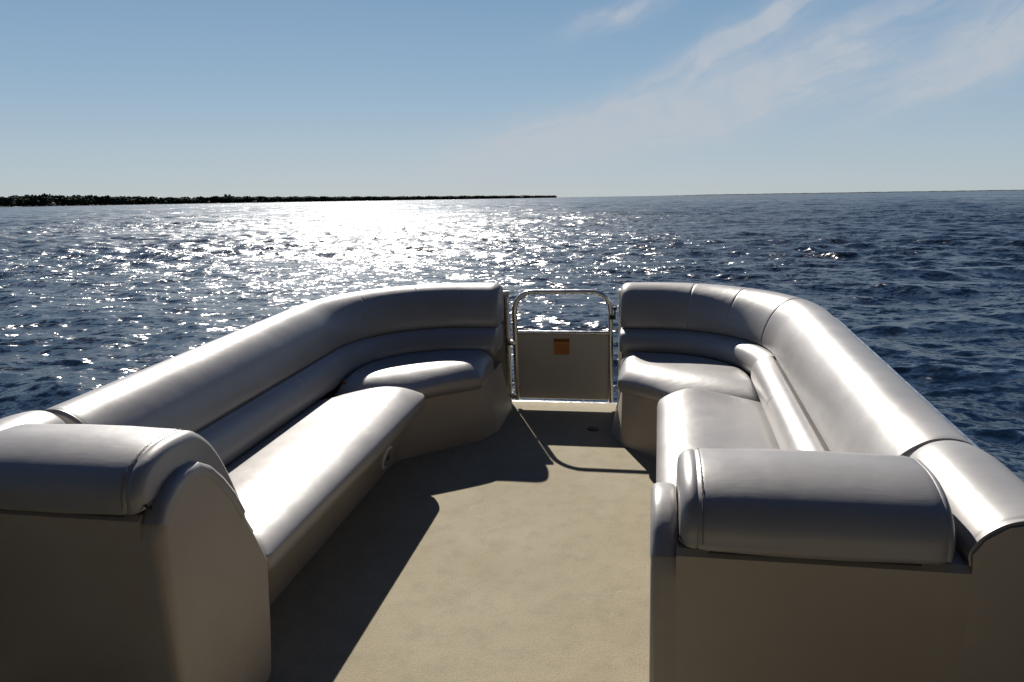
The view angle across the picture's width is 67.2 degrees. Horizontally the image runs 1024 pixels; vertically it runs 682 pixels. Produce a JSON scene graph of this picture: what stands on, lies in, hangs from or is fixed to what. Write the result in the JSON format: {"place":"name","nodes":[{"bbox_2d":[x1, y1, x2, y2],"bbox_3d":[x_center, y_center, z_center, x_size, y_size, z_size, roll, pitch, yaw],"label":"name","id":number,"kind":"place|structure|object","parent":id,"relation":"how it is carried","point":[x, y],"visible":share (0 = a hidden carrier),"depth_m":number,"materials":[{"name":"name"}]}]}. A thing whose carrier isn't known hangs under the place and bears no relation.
{"place":"outdoors","nodes":[
{"label":"outdoors","id":0,"kind":"place"},
{"bbox_2d":[0,197,557,206],"bbox_3d":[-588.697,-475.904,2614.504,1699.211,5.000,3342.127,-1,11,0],"label":"shore","id":1,"kind":"structure","parent":0,"point":[208,203],"depth_m":1820.94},
{"bbox_2d":[0,193,556,206],"bbox_3d":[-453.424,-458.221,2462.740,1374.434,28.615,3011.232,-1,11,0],"label":"wood","id":2,"kind":"object","parent":1,"relation":"on","point":[43,199],"visible":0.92,"depth_m":1807.54,"materials":[{"name":"plant"}]},
{"bbox_2d":[0,190,1023,481],"bbox_3d":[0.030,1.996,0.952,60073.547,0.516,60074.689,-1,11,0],"label":"water","id":3,"kind":"structure","parent":0,"point":[922,292],"depth_m":24.12,"materials":[{"name":"blue liquid"}]},
{"bbox_2d":[267,289,979,681],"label":"pontoon boat","id":4,"kind":"object","parent":3,"relation":"on","point":[515,547],"visible":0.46,"depth_m":3.10,"materials":[{"name":"carpet"}]},
{"bbox_2d":[0,461,270,681],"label":"end cabinet","id":5,"kind":"object","parent":4,"relation":"on","point":[172,585],"visible":0.96,"depth_m":1.96,"materials":[{"name":"plastic"}]},
{"bbox_2d":[0,410,64,429],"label":"side pad","id":6,"kind":"object","parent":5,"relation":"on","point":[37,417],"visible":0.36,"depth_m":2.32,"materials":[{"name":"leather"}]},
{"bbox_2d":[0,424,253,531],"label":"bolster cushion","id":7,"kind":"object","parent":5,"relation":"on","point":[102,470],"visible":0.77,"depth_m":1.89,"materials":[{"name":"leather"}]},
{"bbox_2d":[42,283,511,604],"bbox_3d":[-0.785,0.325,3.737,1.089,0.819,2.738,1,13,11],"label":"wraparound bench","id":8,"kind":"object","parent":4,"relation":"on","point":[311,422],"visible":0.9,"depth_m":3.57,"materials":[{"name":"leather"}]},
{"bbox_2d":[611,282,973,485],"bbox_3d":[0.934,0.345,3.412,1.089,0.819,2.738,1,13,11],"label":"wraparound bench","id":9,"kind":"object","parent":4,"relation":"on","point":[803,374],"visible":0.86,"depth_m":3.48,"materials":[{"name":"leather"}]},
{"bbox_2d":[649,482,971,681],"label":"end cabinet","id":10,"kind":"object","parent":4,"relation":"on","point":[714,617],"visible":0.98,"depth_m":1.59,"materials":[{"name":"plastic"}]},
{"bbox_2d":[676,447,954,565],"bbox_3d":[0.653,0.460,1.793,0.528,0.445,0.490,1,13,11],"label":"bolster cushion","id":11,"kind":"object","parent":10,"relation":"on","point":[846,507],"visible":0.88,"depth_m":1.56,"materials":[{"name":"leather"}]},
{"bbox_2d":[910,440,1023,681],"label":"side pad","id":12,"kind":"object","parent":10,"relation":"on","point":[983,491],"visible":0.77,"depth_m":1.53,"materials":[{"name":"leather"}]},
{"bbox_2d":[0,0,1023,198],"label":"sky","id":13,"kind":"structure","parent":0,"point":[143,98],"materials":[{"name":"blue"}]},
{"bbox_2d":[669,190,1012,195],"bbox_3d":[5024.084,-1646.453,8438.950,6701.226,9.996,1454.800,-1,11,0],"label":"coast","id":14,"kind":"structure","parent":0,"point":[848,192],"depth_m":8527.22}
]}

